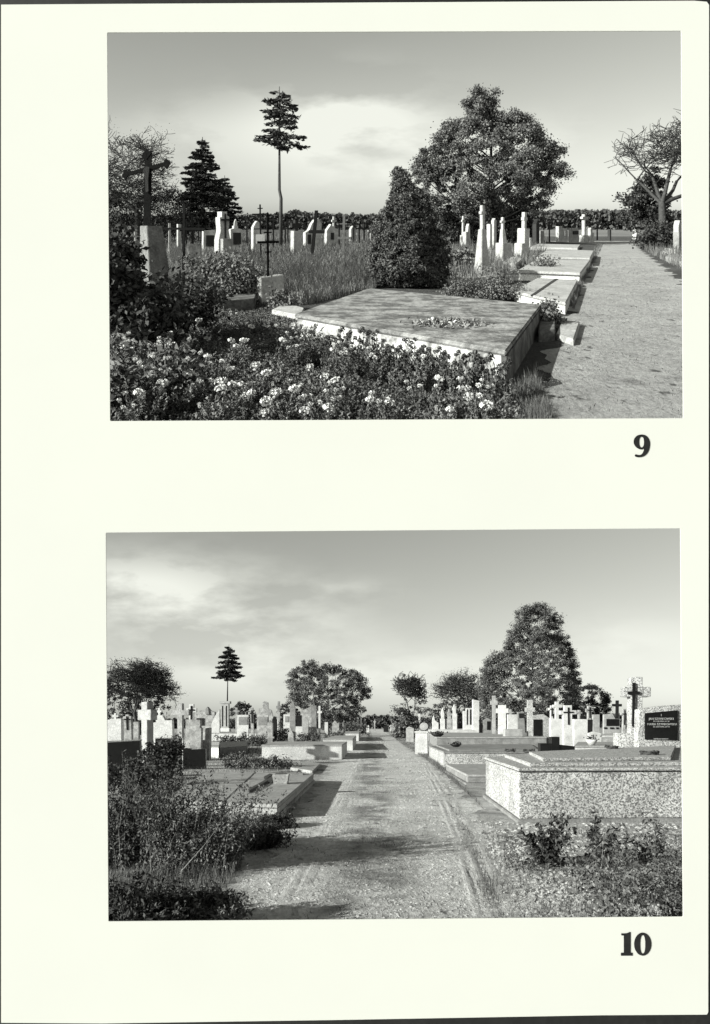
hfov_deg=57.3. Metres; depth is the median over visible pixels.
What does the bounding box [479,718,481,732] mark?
gravestone
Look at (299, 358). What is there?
flowering plant
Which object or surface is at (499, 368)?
seed head plant
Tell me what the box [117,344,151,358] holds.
flowering plant
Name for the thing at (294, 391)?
flowering plant
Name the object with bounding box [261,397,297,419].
flowering plant
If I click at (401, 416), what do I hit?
flowering plant
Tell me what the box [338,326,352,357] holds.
flowering plant
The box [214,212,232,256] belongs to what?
cross monument
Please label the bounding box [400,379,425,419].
flowering plant
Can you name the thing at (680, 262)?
grave kerb
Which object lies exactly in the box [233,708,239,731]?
cross monument
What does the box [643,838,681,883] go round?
weed plant
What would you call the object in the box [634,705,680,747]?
headstone
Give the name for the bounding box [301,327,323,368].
flowering plant
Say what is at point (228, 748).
grave kerb
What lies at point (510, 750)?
wreath
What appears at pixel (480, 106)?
deciduous tree
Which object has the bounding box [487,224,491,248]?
gravestone
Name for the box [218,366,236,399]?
flowering plant
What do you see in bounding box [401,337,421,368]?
seed head plant
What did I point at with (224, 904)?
feathery bush
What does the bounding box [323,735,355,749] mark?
tomb
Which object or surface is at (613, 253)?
path
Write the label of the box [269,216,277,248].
iron cross
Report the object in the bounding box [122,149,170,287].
cross monument
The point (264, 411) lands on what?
flowering plant
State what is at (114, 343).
clump of asters
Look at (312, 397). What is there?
flowering plant
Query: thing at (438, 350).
seed head plant
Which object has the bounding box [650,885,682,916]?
weed plant
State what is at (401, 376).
flowering plant
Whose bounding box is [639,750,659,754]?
wreath
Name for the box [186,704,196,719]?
cross monument
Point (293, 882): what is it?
rut ridge
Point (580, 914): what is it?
verge grass
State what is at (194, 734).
gravestone
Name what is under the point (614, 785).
tomb
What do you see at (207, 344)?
flowering plant
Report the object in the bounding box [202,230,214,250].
gravestone
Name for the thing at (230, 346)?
flowering plant
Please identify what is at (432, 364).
seed head plant
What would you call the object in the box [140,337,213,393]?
clump of asters
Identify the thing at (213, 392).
flowering plant
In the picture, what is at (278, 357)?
flowering plant
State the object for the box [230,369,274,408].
flowering plant
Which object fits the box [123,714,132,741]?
gravestone
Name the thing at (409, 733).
stone post
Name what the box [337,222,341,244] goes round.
iron cross
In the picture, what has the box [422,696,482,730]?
bush
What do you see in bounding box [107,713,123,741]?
gravestone
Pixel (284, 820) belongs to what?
feathery bush
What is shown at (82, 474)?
album page
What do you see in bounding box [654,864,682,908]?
weed plant
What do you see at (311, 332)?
seed head plant
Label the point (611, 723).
cross monument
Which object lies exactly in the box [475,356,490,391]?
seed head plant
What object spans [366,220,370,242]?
iron cross
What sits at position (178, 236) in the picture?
gravestone
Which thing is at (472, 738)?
tomb
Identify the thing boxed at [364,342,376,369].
seed head plant
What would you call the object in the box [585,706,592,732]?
cross monument
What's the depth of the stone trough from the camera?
14.87 m
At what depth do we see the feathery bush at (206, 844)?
7.13 m
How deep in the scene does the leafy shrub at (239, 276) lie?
12.97 m
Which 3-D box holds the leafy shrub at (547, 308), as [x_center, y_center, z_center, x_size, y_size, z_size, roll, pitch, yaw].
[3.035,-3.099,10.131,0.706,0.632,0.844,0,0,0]
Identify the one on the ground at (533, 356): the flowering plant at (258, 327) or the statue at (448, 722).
the flowering plant at (258, 327)
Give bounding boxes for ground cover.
[110,306,523,420]
[207,299,296,341]
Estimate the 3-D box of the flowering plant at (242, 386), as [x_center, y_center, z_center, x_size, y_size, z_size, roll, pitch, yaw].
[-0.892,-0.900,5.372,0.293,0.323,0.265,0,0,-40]
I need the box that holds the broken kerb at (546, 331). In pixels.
[538,311,554,341]
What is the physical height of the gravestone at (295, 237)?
2.157 m
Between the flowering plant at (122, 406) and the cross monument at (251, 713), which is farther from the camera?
the cross monument at (251, 713)
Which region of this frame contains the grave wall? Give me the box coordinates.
[211,732,256,740]
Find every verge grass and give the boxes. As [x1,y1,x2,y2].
[108,754,323,898]
[389,733,483,809]
[479,818,681,917]
[497,361,558,418]
[569,244,602,308]
[638,241,681,268]
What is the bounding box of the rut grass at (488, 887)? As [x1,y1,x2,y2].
[435,769,503,917]
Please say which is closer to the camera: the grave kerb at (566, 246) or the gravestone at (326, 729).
the grave kerb at (566, 246)
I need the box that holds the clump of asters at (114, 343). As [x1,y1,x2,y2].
[110,328,135,366]
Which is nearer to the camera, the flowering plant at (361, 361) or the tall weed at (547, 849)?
the flowering plant at (361, 361)
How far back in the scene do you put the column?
80.81 m
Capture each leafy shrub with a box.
[108,748,191,793]
[109,222,198,355]
[131,731,191,775]
[146,261,235,342]
[178,246,274,303]
[213,732,267,745]
[219,751,301,768]
[264,282,303,307]
[266,722,294,740]
[294,729,319,740]
[327,730,343,736]
[328,718,369,735]
[391,722,417,737]
[436,262,529,299]
[445,236,475,270]
[527,252,562,266]
[530,292,566,325]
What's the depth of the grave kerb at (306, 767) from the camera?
23.27 m
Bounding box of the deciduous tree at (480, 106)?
[407,83,576,235]
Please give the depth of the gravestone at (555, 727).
44.84 m
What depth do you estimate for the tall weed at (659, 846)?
7.57 m
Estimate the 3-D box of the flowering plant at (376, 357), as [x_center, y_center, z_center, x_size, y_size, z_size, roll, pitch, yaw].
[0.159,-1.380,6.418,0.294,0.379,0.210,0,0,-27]
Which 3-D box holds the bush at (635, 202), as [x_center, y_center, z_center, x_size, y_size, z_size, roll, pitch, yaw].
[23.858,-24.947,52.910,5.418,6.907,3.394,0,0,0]
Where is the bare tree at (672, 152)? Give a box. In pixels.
[604,108,681,245]
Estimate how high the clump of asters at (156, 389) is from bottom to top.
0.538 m
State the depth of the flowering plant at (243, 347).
7.31 m
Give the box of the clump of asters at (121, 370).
[110,347,155,386]
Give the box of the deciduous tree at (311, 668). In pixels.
[283,659,372,735]
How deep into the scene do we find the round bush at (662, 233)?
43.20 m
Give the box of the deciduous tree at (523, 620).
[473,601,587,732]
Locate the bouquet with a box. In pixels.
[400,315,494,328]
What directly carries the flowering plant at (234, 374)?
on the ground at (533, 356)
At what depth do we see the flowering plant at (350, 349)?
6.57 m
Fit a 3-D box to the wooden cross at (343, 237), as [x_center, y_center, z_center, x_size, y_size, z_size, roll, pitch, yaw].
[-0.564,-14.780,34.743,0.756,2.212,0.109,0,0,11]
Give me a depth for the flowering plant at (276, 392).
4.98 m
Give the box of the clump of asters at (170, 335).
[146,331,196,373]
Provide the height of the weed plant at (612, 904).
0.846 m
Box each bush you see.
[107,680,133,722]
[108,750,238,872]
[108,768,294,879]
[108,863,217,920]
[157,878,256,919]
[213,818,297,851]
[230,701,256,729]
[248,812,299,828]
[280,700,300,727]
[387,703,424,737]
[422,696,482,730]
[437,196,542,243]
[612,164,679,233]
[629,216,681,248]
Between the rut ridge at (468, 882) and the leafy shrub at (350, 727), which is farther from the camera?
the leafy shrub at (350, 727)
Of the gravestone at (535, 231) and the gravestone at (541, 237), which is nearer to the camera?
the gravestone at (535, 231)
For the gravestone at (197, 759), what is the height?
0.893 m
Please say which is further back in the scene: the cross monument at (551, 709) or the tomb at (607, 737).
the cross monument at (551, 709)
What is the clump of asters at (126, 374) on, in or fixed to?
on the ground at (533, 356)
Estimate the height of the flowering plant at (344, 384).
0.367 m
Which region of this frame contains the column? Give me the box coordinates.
[219,701,230,731]
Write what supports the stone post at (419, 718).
on the ground at (490, 812)
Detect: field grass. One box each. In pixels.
[113,231,549,284]
[133,732,324,759]
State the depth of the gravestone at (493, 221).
44.91 m
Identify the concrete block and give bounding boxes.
[556,320,579,345]
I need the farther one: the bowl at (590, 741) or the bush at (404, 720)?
the bush at (404, 720)
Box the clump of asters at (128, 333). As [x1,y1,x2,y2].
[110,329,133,358]
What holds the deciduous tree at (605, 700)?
on the ground at (490, 812)
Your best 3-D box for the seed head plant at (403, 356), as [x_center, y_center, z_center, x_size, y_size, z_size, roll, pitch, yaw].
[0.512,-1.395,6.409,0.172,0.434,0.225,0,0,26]
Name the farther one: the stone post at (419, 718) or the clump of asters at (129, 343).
the stone post at (419, 718)
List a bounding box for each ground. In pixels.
[108,727,682,916]
[110,227,681,420]
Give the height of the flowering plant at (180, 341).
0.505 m
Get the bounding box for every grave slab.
[272,304,303,319]
[448,272,502,284]
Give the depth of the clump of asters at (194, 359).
5.59 m
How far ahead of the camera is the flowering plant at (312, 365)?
6.16 m
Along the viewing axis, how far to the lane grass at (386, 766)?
24.04 m
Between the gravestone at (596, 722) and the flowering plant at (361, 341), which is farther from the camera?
the gravestone at (596, 722)
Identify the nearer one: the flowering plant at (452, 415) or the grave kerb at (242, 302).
the flowering plant at (452, 415)
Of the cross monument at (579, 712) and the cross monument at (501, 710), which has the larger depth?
the cross monument at (579, 712)
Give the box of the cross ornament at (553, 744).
[538,737,574,750]
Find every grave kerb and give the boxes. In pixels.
[211,742,219,757]
[220,741,247,757]
[224,293,255,310]
[290,761,319,772]
[428,729,482,732]
[502,257,522,268]
[503,729,522,735]
[531,244,579,249]
[666,254,681,266]
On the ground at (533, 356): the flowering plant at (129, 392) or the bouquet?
the flowering plant at (129, 392)
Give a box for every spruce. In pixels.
[171,137,235,242]
[209,175,243,228]
[211,646,244,700]
[253,86,310,247]
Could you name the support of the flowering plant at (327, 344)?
on the ground at (533, 356)
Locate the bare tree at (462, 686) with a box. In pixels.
[428,667,489,728]
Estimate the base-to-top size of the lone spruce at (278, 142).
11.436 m
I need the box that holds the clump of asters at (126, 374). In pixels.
[110,355,149,395]
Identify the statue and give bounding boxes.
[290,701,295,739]
[440,708,444,728]
[446,709,451,728]
[452,705,456,728]
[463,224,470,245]
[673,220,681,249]
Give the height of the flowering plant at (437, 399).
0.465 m
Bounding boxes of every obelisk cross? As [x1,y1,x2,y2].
[474,205,489,272]
[495,217,510,259]
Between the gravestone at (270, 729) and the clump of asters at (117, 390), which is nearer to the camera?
the clump of asters at (117, 390)
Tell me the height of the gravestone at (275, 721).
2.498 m
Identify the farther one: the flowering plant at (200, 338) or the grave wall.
the grave wall
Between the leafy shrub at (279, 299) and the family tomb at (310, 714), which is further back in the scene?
the family tomb at (310, 714)
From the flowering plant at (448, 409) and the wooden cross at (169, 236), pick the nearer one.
the flowering plant at (448, 409)
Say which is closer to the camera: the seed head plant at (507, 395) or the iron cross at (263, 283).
the seed head plant at (507, 395)
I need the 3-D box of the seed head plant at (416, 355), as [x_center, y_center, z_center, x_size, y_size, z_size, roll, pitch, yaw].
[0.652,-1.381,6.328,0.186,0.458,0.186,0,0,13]
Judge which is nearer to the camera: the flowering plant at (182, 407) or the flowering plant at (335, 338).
the flowering plant at (182, 407)
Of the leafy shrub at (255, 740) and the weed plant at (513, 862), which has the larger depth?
the leafy shrub at (255, 740)
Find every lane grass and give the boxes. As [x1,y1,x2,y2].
[359,778,416,800]
[359,812,429,852]
[373,736,387,751]
[377,762,399,772]
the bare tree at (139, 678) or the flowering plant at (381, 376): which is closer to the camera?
the flowering plant at (381, 376)
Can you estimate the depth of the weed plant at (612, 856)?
7.11 m
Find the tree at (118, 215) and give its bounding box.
[109,184,199,241]
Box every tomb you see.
[165,772,254,813]
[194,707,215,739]
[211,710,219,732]
[224,772,314,818]
[259,701,272,721]
[261,741,346,759]
[295,288,541,385]
[301,705,316,736]
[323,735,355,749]
[336,731,360,740]
[428,732,546,746]
[429,744,537,766]
[443,764,485,784]
[463,708,471,728]
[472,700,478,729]
[483,746,681,822]
[513,278,577,313]
[518,259,589,280]
[537,249,593,264]
[575,742,612,749]
[602,734,612,741]
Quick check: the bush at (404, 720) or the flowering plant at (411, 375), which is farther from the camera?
the bush at (404, 720)
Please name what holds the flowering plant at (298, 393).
on the ground at (533, 356)
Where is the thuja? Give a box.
[362,166,453,287]
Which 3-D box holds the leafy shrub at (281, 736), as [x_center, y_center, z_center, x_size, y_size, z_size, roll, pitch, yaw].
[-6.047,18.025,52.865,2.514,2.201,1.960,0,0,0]
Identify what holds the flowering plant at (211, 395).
on the ground at (533, 356)
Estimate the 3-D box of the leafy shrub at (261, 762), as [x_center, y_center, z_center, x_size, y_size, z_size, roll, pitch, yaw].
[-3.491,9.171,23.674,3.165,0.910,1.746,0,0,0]
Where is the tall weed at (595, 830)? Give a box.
[578,811,629,869]
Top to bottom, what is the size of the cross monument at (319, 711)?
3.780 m
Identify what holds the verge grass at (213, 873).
on the ground at (490, 812)
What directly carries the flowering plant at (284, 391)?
on the ground at (533, 356)
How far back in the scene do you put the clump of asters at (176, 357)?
5.51 m
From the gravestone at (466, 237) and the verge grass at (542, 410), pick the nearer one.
the verge grass at (542, 410)
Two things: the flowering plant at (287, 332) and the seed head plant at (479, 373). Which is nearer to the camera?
the seed head plant at (479, 373)
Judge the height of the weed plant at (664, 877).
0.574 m
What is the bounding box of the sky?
[106,31,681,718]
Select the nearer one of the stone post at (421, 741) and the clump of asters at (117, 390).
the clump of asters at (117, 390)
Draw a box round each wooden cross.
[133,232,139,241]
[168,223,172,250]
[309,210,324,253]
[337,216,351,250]
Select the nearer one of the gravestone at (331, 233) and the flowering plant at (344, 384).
the flowering plant at (344, 384)
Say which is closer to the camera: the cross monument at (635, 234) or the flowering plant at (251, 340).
the flowering plant at (251, 340)
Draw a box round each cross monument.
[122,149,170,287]
[138,702,156,767]
[171,703,190,737]
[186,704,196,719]
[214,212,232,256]
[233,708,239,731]
[248,708,255,737]
[276,701,280,730]
[317,706,321,740]
[460,216,464,243]
[490,696,497,733]
[496,705,507,733]
[514,212,529,257]
[525,700,534,735]
[548,705,553,717]
[552,702,561,718]
[577,710,581,718]
[579,214,587,241]
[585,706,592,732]
[603,700,621,733]
[613,677,650,747]
[620,709,626,732]
[632,230,639,238]
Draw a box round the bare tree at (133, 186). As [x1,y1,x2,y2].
[108,120,180,241]
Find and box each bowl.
[430,731,447,736]
[448,741,460,746]
[583,735,600,744]
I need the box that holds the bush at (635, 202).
[612,164,679,233]
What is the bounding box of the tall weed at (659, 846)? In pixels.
[617,807,674,864]
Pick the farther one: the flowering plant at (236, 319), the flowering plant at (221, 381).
the flowering plant at (236, 319)
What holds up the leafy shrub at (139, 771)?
on the ground at (490, 812)
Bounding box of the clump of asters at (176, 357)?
[139,352,200,396]
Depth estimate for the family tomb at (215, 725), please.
67.36 m
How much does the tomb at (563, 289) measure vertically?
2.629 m
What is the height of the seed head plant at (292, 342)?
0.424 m
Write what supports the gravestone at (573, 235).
on the ground at (533, 356)
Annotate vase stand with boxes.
[288,728,293,740]
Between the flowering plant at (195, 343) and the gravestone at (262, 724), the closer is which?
the flowering plant at (195, 343)
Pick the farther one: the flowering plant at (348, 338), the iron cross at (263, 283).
the iron cross at (263, 283)
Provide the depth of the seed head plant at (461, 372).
5.85 m
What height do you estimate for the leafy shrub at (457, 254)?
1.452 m
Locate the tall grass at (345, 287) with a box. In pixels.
[189,238,386,305]
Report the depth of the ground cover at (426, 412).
6.11 m
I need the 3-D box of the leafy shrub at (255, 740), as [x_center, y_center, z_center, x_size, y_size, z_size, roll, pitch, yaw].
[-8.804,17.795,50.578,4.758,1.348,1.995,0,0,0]
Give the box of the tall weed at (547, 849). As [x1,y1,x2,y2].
[516,812,578,867]
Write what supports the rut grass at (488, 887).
on the path at (365, 742)
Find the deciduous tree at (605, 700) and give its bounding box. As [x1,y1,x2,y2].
[560,683,612,724]
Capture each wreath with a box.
[504,748,515,751]
[523,749,534,752]
[604,744,618,748]
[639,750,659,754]
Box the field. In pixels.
[498,228,644,235]
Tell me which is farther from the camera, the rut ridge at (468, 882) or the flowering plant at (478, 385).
the rut ridge at (468, 882)
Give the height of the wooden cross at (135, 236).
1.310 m
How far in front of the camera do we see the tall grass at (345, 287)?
18.72 m
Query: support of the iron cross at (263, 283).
on the ground at (533, 356)
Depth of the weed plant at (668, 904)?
4.97 m
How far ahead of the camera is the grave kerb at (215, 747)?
32.51 m
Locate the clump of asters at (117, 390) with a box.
[110,358,152,418]
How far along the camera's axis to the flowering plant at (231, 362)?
6.82 m
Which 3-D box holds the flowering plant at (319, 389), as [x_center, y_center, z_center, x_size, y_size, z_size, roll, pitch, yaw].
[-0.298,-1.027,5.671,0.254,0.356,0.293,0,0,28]
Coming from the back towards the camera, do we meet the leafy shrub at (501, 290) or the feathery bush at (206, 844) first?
the leafy shrub at (501, 290)
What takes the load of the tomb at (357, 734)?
on the ground at (490, 812)
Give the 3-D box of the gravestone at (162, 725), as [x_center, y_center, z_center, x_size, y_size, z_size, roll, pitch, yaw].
[-10.238,11.777,34.743,1.051,2.658,0.350,-2,0,0]
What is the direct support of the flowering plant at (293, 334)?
on the ground at (533, 356)
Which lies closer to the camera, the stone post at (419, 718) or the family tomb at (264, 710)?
the stone post at (419, 718)
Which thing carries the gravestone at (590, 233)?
on the ground at (533, 356)
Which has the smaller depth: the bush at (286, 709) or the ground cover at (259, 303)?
the ground cover at (259, 303)
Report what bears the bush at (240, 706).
on the ground at (490, 812)
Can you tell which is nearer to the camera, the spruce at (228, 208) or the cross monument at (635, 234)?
the spruce at (228, 208)
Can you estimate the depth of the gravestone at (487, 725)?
71.38 m
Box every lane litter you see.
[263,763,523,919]
[542,264,681,410]
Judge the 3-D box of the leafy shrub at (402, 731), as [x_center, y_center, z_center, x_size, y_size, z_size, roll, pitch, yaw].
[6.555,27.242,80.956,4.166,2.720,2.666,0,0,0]
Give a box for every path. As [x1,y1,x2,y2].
[221,729,547,919]
[535,244,682,418]
[554,241,638,243]
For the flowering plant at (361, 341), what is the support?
on the ground at (533, 356)
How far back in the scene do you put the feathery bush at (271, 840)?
8.47 m
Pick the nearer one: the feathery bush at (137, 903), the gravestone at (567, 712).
the feathery bush at (137, 903)
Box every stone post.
[406,726,413,741]
[414,723,428,753]
[418,714,420,730]
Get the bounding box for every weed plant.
[496,839,540,871]
[559,835,631,899]
[576,838,670,908]
[580,855,673,916]
[589,830,637,871]
[592,859,634,888]
[626,853,682,903]
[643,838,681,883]
[648,849,681,890]
[650,871,682,911]
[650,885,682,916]
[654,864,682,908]
[658,835,681,869]
[659,886,681,915]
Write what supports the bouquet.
on the tomb at (512, 333)
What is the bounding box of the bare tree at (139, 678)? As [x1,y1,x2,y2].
[107,654,185,734]
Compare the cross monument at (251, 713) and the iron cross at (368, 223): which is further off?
the cross monument at (251, 713)
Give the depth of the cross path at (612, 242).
61.67 m
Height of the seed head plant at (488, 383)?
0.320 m
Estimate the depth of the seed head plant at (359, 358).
6.61 m
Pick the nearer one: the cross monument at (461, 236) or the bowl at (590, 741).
the bowl at (590, 741)
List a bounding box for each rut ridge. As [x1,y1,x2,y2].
[267,755,362,919]
[279,755,364,919]
[422,763,482,917]
[425,763,501,917]
[427,763,520,917]
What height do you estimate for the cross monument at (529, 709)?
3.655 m
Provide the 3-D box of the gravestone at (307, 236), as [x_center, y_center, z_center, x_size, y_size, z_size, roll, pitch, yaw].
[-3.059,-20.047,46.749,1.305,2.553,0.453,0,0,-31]
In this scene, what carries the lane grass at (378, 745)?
on the path at (365, 742)
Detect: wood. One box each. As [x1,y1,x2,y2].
[108,712,626,728]
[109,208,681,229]
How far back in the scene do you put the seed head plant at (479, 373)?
6.22 m
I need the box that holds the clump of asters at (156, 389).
[130,363,190,420]
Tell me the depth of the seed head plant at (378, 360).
6.34 m
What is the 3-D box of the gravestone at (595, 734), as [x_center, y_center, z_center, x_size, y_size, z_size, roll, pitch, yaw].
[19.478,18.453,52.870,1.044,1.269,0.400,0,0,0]
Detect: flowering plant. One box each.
[110,383,143,417]
[111,406,142,420]
[114,397,140,420]
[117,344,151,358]
[123,382,141,404]
[124,364,141,393]
[128,388,169,420]
[139,365,169,395]
[154,329,183,354]
[156,379,204,419]
[164,338,198,358]
[174,380,213,413]
[180,318,203,344]
[182,369,224,394]
[184,384,228,420]
[186,333,198,356]
[190,396,241,420]
[193,325,214,350]
[193,372,216,411]
[197,353,217,377]
[199,336,219,353]
[201,354,227,398]
[201,385,237,416]
[208,322,226,335]
[211,399,239,419]
[214,377,263,414]
[217,338,250,372]
[218,347,249,373]
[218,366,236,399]
[221,338,247,353]
[222,380,253,403]
[225,311,238,325]
[225,338,250,360]
[225,364,245,382]
[227,381,264,411]
[227,389,261,419]
[229,344,251,353]
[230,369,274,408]
[232,324,260,353]
[238,392,268,419]
[246,371,275,392]
[247,311,262,331]
[250,361,293,395]
[254,384,303,419]
[258,396,299,419]
[259,408,299,419]
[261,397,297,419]
[262,319,281,353]
[263,337,296,367]
[264,317,277,327]
[266,357,294,385]
[268,388,321,419]
[271,376,305,403]
[280,341,302,375]
[281,323,303,341]
[283,331,301,355]
[288,345,312,366]
[288,379,306,399]
[289,322,323,343]
[296,389,316,416]
[298,393,325,419]
[299,406,333,419]
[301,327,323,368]
[305,364,333,386]
[307,375,338,405]
[308,403,351,419]
[311,391,342,415]
[312,333,334,359]
[318,376,340,409]
[319,388,347,419]
[320,373,351,388]
[322,346,349,372]
[322,376,359,403]
[324,380,351,414]
[326,342,356,391]
[333,340,357,374]
[349,395,377,419]
[351,344,373,376]
[358,346,389,389]
[363,355,386,385]
[365,390,396,419]
[368,387,401,419]
[373,398,411,419]
[388,369,409,393]
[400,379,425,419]
[404,349,431,393]
[410,367,441,393]
[424,374,457,411]
[431,397,478,418]
[440,406,454,418]
[453,375,488,418]
[453,384,488,418]
[455,392,479,418]
[474,378,500,413]
[479,400,519,418]
[489,414,520,418]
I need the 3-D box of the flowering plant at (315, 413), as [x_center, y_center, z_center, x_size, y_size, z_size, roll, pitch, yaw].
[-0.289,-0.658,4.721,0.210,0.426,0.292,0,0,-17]
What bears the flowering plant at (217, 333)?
on the ground at (533, 356)
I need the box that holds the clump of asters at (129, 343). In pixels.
[110,336,146,362]
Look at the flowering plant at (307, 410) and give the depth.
4.67 m
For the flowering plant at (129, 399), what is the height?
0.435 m
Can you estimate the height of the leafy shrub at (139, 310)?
1.816 m
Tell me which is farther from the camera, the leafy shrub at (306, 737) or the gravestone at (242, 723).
the gravestone at (242, 723)
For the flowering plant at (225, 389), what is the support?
on the ground at (533, 356)
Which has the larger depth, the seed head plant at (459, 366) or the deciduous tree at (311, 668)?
the deciduous tree at (311, 668)
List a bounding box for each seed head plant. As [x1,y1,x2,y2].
[289,338,307,368]
[302,339,310,365]
[307,330,315,350]
[320,348,330,368]
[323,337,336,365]
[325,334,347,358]
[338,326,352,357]
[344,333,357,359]
[348,345,364,382]
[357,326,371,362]
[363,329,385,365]
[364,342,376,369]
[375,357,390,380]
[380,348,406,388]
[384,344,394,370]
[394,345,412,384]
[400,349,415,388]
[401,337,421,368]
[413,349,429,382]
[418,344,435,380]
[423,357,441,383]
[434,346,447,374]
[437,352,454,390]
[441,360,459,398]
[454,350,465,385]
[457,370,471,398]
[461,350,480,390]
[472,353,485,390]
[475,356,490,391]
[481,368,493,393]
[485,352,511,395]
[496,363,513,398]
[499,378,518,404]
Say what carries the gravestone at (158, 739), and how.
on the ground at (490, 812)
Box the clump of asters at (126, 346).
[111,336,155,377]
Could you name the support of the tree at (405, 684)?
on the ground at (490, 812)
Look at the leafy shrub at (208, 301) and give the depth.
8.64 m
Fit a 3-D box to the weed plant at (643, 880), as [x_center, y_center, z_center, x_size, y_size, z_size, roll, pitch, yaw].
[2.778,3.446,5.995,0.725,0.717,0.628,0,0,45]
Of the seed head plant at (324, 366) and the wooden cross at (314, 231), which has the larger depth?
the wooden cross at (314, 231)
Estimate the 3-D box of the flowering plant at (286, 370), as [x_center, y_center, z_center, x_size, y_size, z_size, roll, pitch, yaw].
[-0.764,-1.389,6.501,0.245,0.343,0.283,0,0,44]
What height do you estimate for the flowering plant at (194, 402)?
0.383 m
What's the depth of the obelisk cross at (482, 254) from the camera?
20.89 m
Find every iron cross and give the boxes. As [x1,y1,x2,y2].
[163,204,204,284]
[180,215,203,275]
[244,222,249,246]
[252,204,265,256]
[257,212,283,302]
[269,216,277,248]
[285,219,289,243]
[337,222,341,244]
[361,224,366,239]
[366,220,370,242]
[595,224,598,239]
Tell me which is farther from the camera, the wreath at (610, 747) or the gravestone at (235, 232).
the gravestone at (235, 232)
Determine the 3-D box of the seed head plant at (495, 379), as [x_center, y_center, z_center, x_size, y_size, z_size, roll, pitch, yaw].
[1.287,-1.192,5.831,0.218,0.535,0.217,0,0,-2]
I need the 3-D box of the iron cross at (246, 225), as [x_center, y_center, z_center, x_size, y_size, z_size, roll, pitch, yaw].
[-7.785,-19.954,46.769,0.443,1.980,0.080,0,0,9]
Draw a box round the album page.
[0,0,709,1023]
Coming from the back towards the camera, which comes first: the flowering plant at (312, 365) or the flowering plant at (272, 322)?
the flowering plant at (272, 322)
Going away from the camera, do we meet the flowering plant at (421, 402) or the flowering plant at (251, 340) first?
the flowering plant at (421, 402)
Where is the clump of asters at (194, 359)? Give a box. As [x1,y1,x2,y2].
[150,342,206,407]
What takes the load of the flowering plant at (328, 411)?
on the ground at (533, 356)
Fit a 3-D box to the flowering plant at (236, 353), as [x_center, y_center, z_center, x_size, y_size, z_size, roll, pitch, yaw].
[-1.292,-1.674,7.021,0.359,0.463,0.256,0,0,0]
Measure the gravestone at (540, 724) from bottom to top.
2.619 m
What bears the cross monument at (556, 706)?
on the ground at (490, 812)
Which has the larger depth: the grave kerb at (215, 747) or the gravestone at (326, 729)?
the gravestone at (326, 729)
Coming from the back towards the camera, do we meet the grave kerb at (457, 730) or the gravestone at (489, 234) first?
the grave kerb at (457, 730)
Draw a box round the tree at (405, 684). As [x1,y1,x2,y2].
[390,671,428,713]
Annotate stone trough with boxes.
[272,773,289,783]
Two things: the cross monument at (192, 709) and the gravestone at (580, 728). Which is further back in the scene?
the cross monument at (192, 709)
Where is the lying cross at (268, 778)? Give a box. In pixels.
[249,773,272,791]
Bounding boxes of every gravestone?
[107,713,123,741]
[108,740,141,777]
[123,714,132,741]
[134,722,139,739]
[153,708,173,744]
[155,738,181,775]
[177,224,180,247]
[183,748,206,768]
[184,719,211,759]
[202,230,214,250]
[229,219,241,249]
[237,715,248,737]
[251,221,259,251]
[257,715,268,739]
[268,721,272,742]
[272,716,278,741]
[283,714,289,737]
[290,220,300,252]
[295,715,301,739]
[302,717,308,740]
[303,218,321,246]
[324,216,337,244]
[325,722,327,737]
[332,721,338,732]
[349,226,355,241]
[432,715,437,728]
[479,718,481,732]
[483,718,491,732]
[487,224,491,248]
[491,218,495,247]
[507,709,516,728]
[517,712,524,734]
[532,219,538,245]
[532,714,548,742]
[539,231,543,243]
[549,718,561,744]
[556,226,567,241]
[559,705,576,745]
[569,228,578,242]
[572,716,587,745]
[587,228,593,241]
[588,732,601,741]
[592,714,599,732]
[608,229,610,240]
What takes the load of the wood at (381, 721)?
on the ground at (490, 812)
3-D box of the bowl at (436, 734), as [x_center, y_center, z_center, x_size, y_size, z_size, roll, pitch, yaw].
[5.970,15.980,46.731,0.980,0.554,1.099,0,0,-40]

